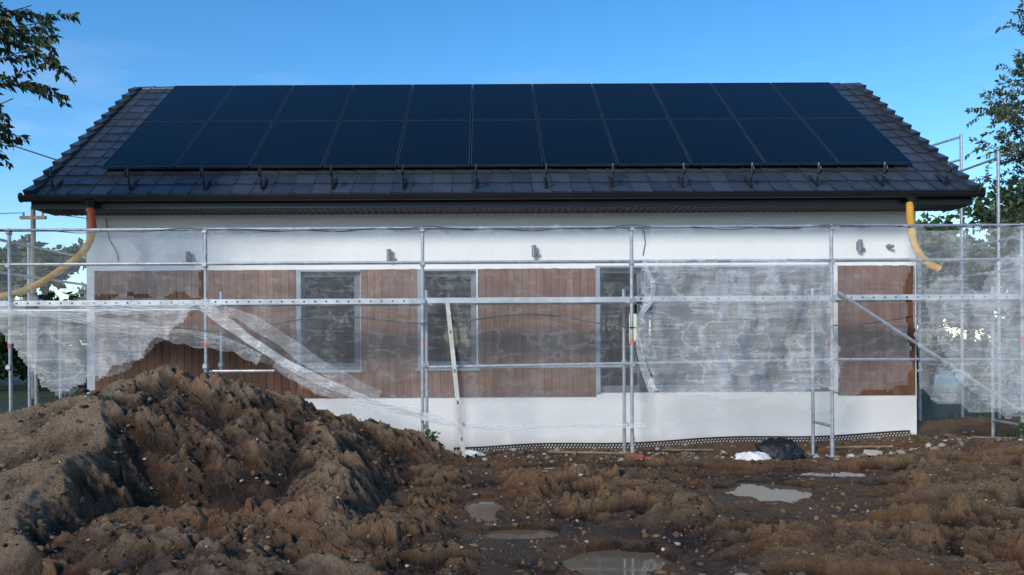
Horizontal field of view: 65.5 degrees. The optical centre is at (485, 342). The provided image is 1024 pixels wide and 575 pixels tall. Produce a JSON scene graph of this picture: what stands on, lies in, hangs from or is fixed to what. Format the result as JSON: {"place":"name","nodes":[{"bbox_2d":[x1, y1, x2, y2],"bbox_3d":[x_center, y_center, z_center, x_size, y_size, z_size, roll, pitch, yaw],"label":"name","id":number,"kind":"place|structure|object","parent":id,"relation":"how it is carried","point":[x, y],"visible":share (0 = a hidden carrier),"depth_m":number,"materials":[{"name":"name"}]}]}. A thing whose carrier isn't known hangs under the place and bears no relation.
{"place":"outdoors","nodes":[
{"label":"outdoors","id":0,"kind":"place"},
{"bbox_2d":[22,83,980,194],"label":"roof tiles","id":1,"kind":"object","parent":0,"point":[77,167],"visible":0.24,"depth_m":12.26,"materials":[{"name":"black tile"}]},
{"bbox_2d":[0,342,1023,574],"bbox_3d":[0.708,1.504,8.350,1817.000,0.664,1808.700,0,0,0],"label":"ground","id":2,"kind":"structure","parent":0,"point":[941,396],"depth_m":7.21,"materials":[{"name":"brown soil"}]},
{"bbox_2d":[0,0,80,169],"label":"deciduous tree","id":3,"kind":"object","parent":2,"relation":"on","point":[21,32],"visible":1,"depth_m":9.97,"materials":[{"name":"green plant"}]},
{"bbox_2d":[0,209,85,398],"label":"utility pole","id":4,"kind":"object","parent":2,"relation":"on","point":[33,217],"visible":0.59,"depth_m":24.93,"materials":[{"name":"grey metal"}]},
{"bbox_2d":[0,364,469,574],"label":"dirt mound","id":5,"kind":"object","parent":2,"relation":"on","point":[67,514],"visible":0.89,"depth_m":7.78,"materials":[{"name":"soil"}]},
{"bbox_2d":[418,429,439,441],"bbox_3d":[-0.766,1.390,10.934,0.419,0.438,0.264,0,0,-23],"label":"weed plant","id":6,"kind":"object","parent":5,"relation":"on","point":[428,432],"visible":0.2,"depth_m":10.92,"materials":[{"name":"green plant"}]},
{"bbox_2d":[445,302,465,457],"bbox_3d":[-0.407,0.522,10.935,0.340,2.159,0.056,0,0,38],"label":"leaning straightedge","id":7,"kind":"object","parent":2,"relation":"on","point":[455,380],"visible":0.93,"depth_m":10.92,"materials":[{"name":"silver metal"}]},
{"bbox_2d":[452,450,485,455],"bbox_3d":[-0.345,1.575,11.299,0.745,0.093,0.277,0,0,0],"label":"white plastic sheet","id":8,"kind":"object","parent":2,"relation":"on","point":[472,452],"visible":0.23,"depth_m":11.27,"materials":[{"name":"white plastic"}]},
{"bbox_2d":[464,499,503,524],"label":"puddle","id":9,"kind":"object","parent":2,"relation":"on","point":[485,510],"visible":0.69,"depth_m":7.96,"materials":[{"name":"brown liquid"}]},
{"bbox_2d":[86,210,916,450],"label":"walls","id":10,"kind":"structure","parent":2,"relation":"on","point":[597,418],"depth_m":12.50,"materials":[{"name":"white paint"}]},
{"bbox_2d":[2,142,56,159],"bbox_3d":[-11.154,-4.703,16.909,11.653,3.822,0.060,0,0,33],"label":"overhead cable","id":11,"kind":"object","parent":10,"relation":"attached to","point":[34,152],"visible":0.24,"depth_m":15.22,"materials":[{"name":"black rubber"}]},
{"bbox_2d":[186,251,194,261],"bbox_3d":[-4.620,-1.334,12.446,0.126,0.183,0.104,0,0,0],"label":"wall lamp","id":12,"kind":"object","parent":10,"relation":"attached to","point":[189,256],"visible":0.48,"depth_m":12.41,"materials":[{"name":"grey metal"}]},
{"bbox_2d":[296,269,359,369],"bbox_3d":[-2.462,-0.357,12.510,1.000,1.580,0.090,0,0,0],"label":"reveal strip","id":13,"kind":"object","parent":10,"relation":"attached to","point":[299,314],"visible":0.82,"depth_m":12.46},
{"bbox_2d":[295,370,361,372],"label":"sill","id":14,"kind":"structure","parent":10,"relation":"attached to","point":[325,371],"depth_m":12.45,"materials":[{"name":"grey metal"}]},
{"bbox_2d":[302,272,360,369],"bbox_3d":[-2.462,-0.357,12.595,0.994,1.574,0.070,0,0,0],"label":"frame","id":15,"kind":"object","parent":10,"relation":"on","point":[356,365],"visible":0.78,"depth_m":12.58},
{"bbox_2d":[305,277,354,362],"bbox_3d":[-2.462,-0.357,12.600,0.870,1.450,0.001,0,0,0],"label":"glass","id":16,"kind":"object","parent":15,"relation":"attached to","point":[329,340],"visible":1,"depth_m":12.60,"materials":[{"name":"clear glass"}]},
{"bbox_2d":[106,219,644,260],"bbox_3d":[-1.724,-1.636,12.480,8.479,0.672,0.032,0,0,0],"label":"wall cable","id":17,"kind":"object","parent":10,"relation":"attached to","point":[118,259],"depth_m":12.48,"materials":[{"name":"plastic"}]},
{"bbox_2d":[387,249,394,260],"bbox_3d":[-1.480,-1.371,12.446,0.126,0.183,0.104,0,0,0],"label":"wall lamp","id":18,"kind":"object","parent":10,"relation":"attached to","point":[389,258],"visible":0.97,"depth_m":12.40,"materials":[{"name":"grey metal"}]},
{"bbox_2d":[417,269,475,368],"bbox_3d":[-0.587,-0.377,12.510,0.950,1.560,0.090,0,0,0],"label":"reveal strip","id":19,"kind":"object","parent":10,"relation":"attached to","point":[419,311],"visible":0.64,"depth_m":12.46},
{"bbox_2d":[416,368,479,370],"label":"sill","id":20,"kind":"structure","parent":10,"relation":"attached to","point":[471,369],"depth_m":12.45,"materials":[{"name":"grey metal"}]},
{"bbox_2d":[424,271,476,365],"bbox_3d":[-0.587,-0.377,12.595,0.944,1.554,0.070,0,0,0],"label":"frame","id":21,"kind":"object","parent":10,"relation":"on","point":[472,275],"visible":0.52,"depth_m":12.58,"materials":[{"name":"grey plastic"}]},
{"bbox_2d":[425,277,470,360],"bbox_3d":[-0.587,-0.377,12.600,0.820,1.430,0.001,0,0,0],"label":"glass","id":22,"kind":"object","parent":21,"relation":"attached to","point":[438,334],"visible":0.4,"depth_m":12.60,"materials":[{"name":"clear glass"}]},
{"bbox_2d":[34,169,902,213],"bbox_3d":[0.236,-3.535,15.629,14.110,2.988,7.458,0,0,0],"label":"roof structure","id":23,"kind":"object","parent":10,"relation":"on","point":[486,209],"visible":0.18,"depth_m":12.21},
{"bbox_2d":[46,161,952,189],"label":"snow guards","id":24,"kind":"object","parent":23,"relation":"on","point":[333,182],"visible":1,"depth_m":11.83,"materials":[{"name":"black metal"}]},
{"bbox_2d":[17,188,985,208],"bbox_3d":[0.244,-2.119,11.793,14.258,0.285,0.209,0,0,0],"label":"gutter","id":25,"kind":"object","parent":23,"relation":"attached to","point":[527,199],"visible":1,"depth_m":11.78,"materials":[{"name":"black metal"}]},
{"bbox_2d":[0,208,96,299],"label":"drain hose","id":26,"kind":"object","parent":25,"relation":"attached to","point":[75,258],"visible":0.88,"depth_m":11.57,"materials":[{"name":"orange plastic"}]},
{"bbox_2d":[906,202,941,271],"bbox_3d":[6.454,-1.553,11.689,0.469,1.056,0.166,0,0,18],"label":"drain hose","id":27,"kind":"object","parent":25,"relation":"hanging from","point":[917,249],"visible":0.85,"depth_m":11.67,"materials":[{"name":"yellow plastic"}]},
{"bbox_2d":[35,205,970,215],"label":"soffit boards","id":28,"kind":"object","parent":23,"relation":"attached to","point":[122,212],"visible":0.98,"depth_m":12.18,"materials":[{"name":"black wood"}]},
{"bbox_2d":[102,82,912,168],"bbox_3d":[0.335,-3.864,13.853,12.710,2.255,3.001,0,0,0],"label":"solar panel array","id":29,"kind":"object","parent":23,"relation":"attached to","point":[646,124],"visible":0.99,"depth_m":13.58,"materials":[{"name":"black glass"}]},
{"bbox_2d":[133,268,867,397],"bbox_3d":[0.309,-0.157,12.498,12.880,2.010,0.002,0,0,0],"label":"cladding underlay","id":30,"kind":"object","parent":10,"relation":"attached to","point":[500,339],"visible":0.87,"depth_m":12.50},
{"bbox_2d":[94,265,914,397],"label":"wood cladding","id":31,"kind":"structure","parent":10,"relation":"attached to","point":[385,356],"depth_m":12.47,"materials":[{"name":"brown wood"}]},
{"bbox_2d":[532,245,539,256],"bbox_3d":[0.789,-1.433,12.446,0.126,0.183,0.104,0,0,0],"label":"wall lamp","id":32,"kind":"object","parent":10,"relation":"attached to","point":[534,254],"visible":1,"depth_m":12.40,"materials":[{"name":"grey metal"}]},
{"bbox_2d":[476,264,837,391],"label":"white trim","id":33,"kind":"structure","parent":10,"relation":"attached to","point":[835,278],"depth_m":12.46,"materials":[{"name":"paint"}]},
{"bbox_2d":[454,430,910,450],"bbox_3d":[3.085,1.664,12.461,7.153,0.544,0.058,0,0,0],"label":"foundation membrane","id":34,"kind":"object","parent":10,"relation":"attached to","point":[698,440],"visible":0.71,"depth_m":12.45,"materials":[{"name":"black plastic"}]},
{"bbox_2d":[595,264,828,392],"bbox_3d":[3.631,-0.219,12.510,3.795,2.000,0.090,0,0,0],"label":"reveal strip","id":35,"kind":"object","parent":10,"relation":"attached to","point":[597,315],"visible":1,"depth_m":12.47,"materials":[{"name":"white paint"}]},
{"bbox_2d":[600,267,829,392],"bbox_3d":[3.631,-0.219,12.593,3.789,1.994,0.074,0,0,0],"label":"frame","id":36,"kind":"object","parent":10,"relation":"on","point":[721,289],"visible":0.81,"depth_m":12.56,"materials":[{"name":"grey plastic"}]},
{"bbox_2d":[601,272,826,385],"bbox_3d":[3.631,-0.219,12.600,3.665,1.870,0.001,0,0,0],"label":"glass","id":37,"kind":"object","parent":36,"relation":"attached to","point":[673,339],"visible":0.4,"depth_m":12.60,"materials":[{"name":"clear glass"}]},
{"bbox_2d":[856,239,864,251],"bbox_3d":[5.889,-1.519,12.446,0.126,0.183,0.104,0,0,0],"label":"wall lamp","id":38,"kind":"object","parent":10,"relation":"attached to","point":[859,245],"visible":1,"depth_m":12.41,"materials":[{"name":"grey metal"}]},
{"bbox_2d":[886,244,893,248],"bbox_3d":[6.337,-1.513,12.435,0.101,0.070,0.126,0,0,0],"label":"wall sensor","id":39,"kind":"object","parent":10,"relation":"attached to","point":[888,246],"depth_m":12.42,"materials":[{"name":"grey plastic"}]},
{"bbox_2d":[0,133,1023,457],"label":"scaffolding","id":40,"kind":"object","parent":2,"relation":"on","point":[206,303],"visible":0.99,"depth_m":11.11,"materials":[{"name":"metal"}]},
{"bbox_2d":[0,178,1023,389],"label":"tree line","id":41,"kind":"object","parent":2,"relation":"on","point":[936,338],"visible":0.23,"depth_m":29.17,"materials":[{"name":"green plant"}]},
{"bbox_2d":[0,365,1023,574],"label":"soil clods","id":42,"kind":"object","parent":2,"relation":"on","point":[356,519],"visible":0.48,"depth_m":6.96,"materials":[{"name":"brown soil"}]},
{"bbox_2d":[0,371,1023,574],"bbox_3d":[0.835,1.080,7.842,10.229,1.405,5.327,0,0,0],"label":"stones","id":43,"kind":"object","parent":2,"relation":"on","point":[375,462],"visible":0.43,"depth_m":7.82,"materials":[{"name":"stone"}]},
{"bbox_2d":[482,530,559,538],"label":"puddle","id":44,"kind":"object","parent":2,"relation":"on","point":[519,534],"visible":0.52,"depth_m":7.04,"materials":[{"name":"brown liquid"}]},
{"bbox_2d":[516,466,601,469],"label":"puddle","id":45,"kind":"object","parent":2,"relation":"on","point":[550,467],"visible":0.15,"depth_m":10.41,"materials":[{"name":"brown liquid"}]},
{"bbox_2d":[548,451,624,454],"bbox_3d":[1.458,1.585,11.425,1.110,0.051,0.044,0,0,8],"label":"timber offcut","id":46,"kind":"object","parent":2,"relation":"on","point":[586,452],"visible":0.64,"depth_m":11.41,"materials":[{"name":"brown wood"}]},
{"bbox_2d":[562,550,671,574],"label":"puddle","id":47,"kind":"object","parent":2,"relation":"on","point":[613,562],"visible":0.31,"depth_m":6.25,"materials":[{"name":"grey liquid"}]},
{"bbox_2d":[625,452,643,459],"bbox_3d":[2.011,1.530,10.717,0.240,0.065,0.110,4,5,-6],"label":"brick","id":48,"kind":"object","parent":2,"relation":"on","point":[638,456],"visible":1,"depth_m":10.67,"materials":[{"name":"brick"}]},
{"bbox_2d":[643,456,656,460],"bbox_3d":[2.230,1.580,10.746,0.240,0.065,0.110,4,7,11],"label":"brick","id":49,"kind":"object","parent":2,"relation":"on","point":[647,457],"visible":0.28,"depth_m":10.72,"materials":[{"name":"brick"}]},
{"bbox_2d":[662,449,713,451],"bbox_3d":[3.008,1.598,11.800,0.826,0.075,0.044,0,0,-14],"label":"timber offcut","id":50,"kind":"object","parent":2,"relation":"on","point":[683,450],"visible":1,"depth_m":11.78,"materials":[{"name":"brown wood"}]},
{"bbox_2d":[453,430,1023,462],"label":"rubble","id":51,"kind":"object","parent":2,"relation":"on","point":[607,456],"visible":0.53,"depth_m":11.41,"materials":[{"name":"stone"}]},
{"bbox_2d":[735,451,771,460],"bbox_3d":[3.627,1.542,10.754,0.485,0.147,0.341,0,0,24],"label":"white plastic sheet","id":52,"kind":"object","parent":2,"relation":"on","point":[750,455],"visible":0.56,"depth_m":10.68,"materials":[{"name":"white plastic"}]},
{"bbox_2d":[715,482,820,502],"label":"puddle","id":53,"kind":"object","parent":2,"relation":"on","point":[767,492],"visible":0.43,"depth_m":8.98,"materials":[{"name":"grey liquid"}]},
{"bbox_2d":[753,437,804,459],"bbox_3d":[4.030,1.470,11.000,0.724,0.307,0.518,0,0,0],"label":"black plastic bag","id":54,"kind":"object","parent":2,"relation":"on","point":[781,448],"visible":0.66,"depth_m":10.85,"materials":[{"name":"black plastic"}]},
{"bbox_2d":[797,472,864,476],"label":"puddle","id":55,"kind":"object","parent":2,"relation":"on","point":[840,474],"visible":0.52,"depth_m":9.82,"materials":[{"name":"grey liquid"}]},
{"bbox_2d":[826,445,893,448],"bbox_3d":[5.558,1.553,11.800,0.924,0.079,0.044,0,0,13],"label":"timber offcut","id":56,"kind":"object","parent":2,"relation":"on","point":[859,447],"visible":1,"depth_m":11.79,"materials":[{"name":"brown wood"}]},
{"bbox_2d":[863,449,882,455],"bbox_3d":[5.562,1.579,11.398,0.240,0.065,0.110,4,4,-17],"label":"stone","id":57,"kind":"object","parent":2,"relation":"on","point":[872,452],"visible":0.89,"depth_m":11.35,"materials":[{"name":"grey stone"}]},
{"bbox_2d":[956,0,1023,289],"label":"birch tree","id":58,"kind":"object","parent":2,"relation":"on","point":[1004,112],"visible":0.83,"depth_m":17.52,"materials":[{"name":"green plant"}]},
{"bbox_2d":[970,436,1019,439],"bbox_3d":[7.557,1.377,11.400,1.317,0.102,0.044,0,0,-9],"label":"timber offcut","id":59,"kind":"object","parent":2,"relation":"on","point":[978,437],"visible":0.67,"depth_m":11.32,"materials":[{"name":"brown wood"}]},
{"bbox_2d":[1016,421,1023,435],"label":"weed plant","id":60,"kind":"object","parent":2,"relation":"on","point":[1021,424],"visible":0.99,"depth_m":10.82,"materials":[{"name":"green plant"}]},
{"bbox_2d":[0,408,1023,442],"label":"grass","id":61,"kind":"structure","parent":0,"point":[988,415],"depth_m":12.96,"materials":[{"name":"green plant"}]},
{"bbox_2d":[0,0,1023,345],"label":"sky","id":62,"kind":"structure","parent":0,"point":[930,61],"materials":[{"name":"blue"}]}
]}

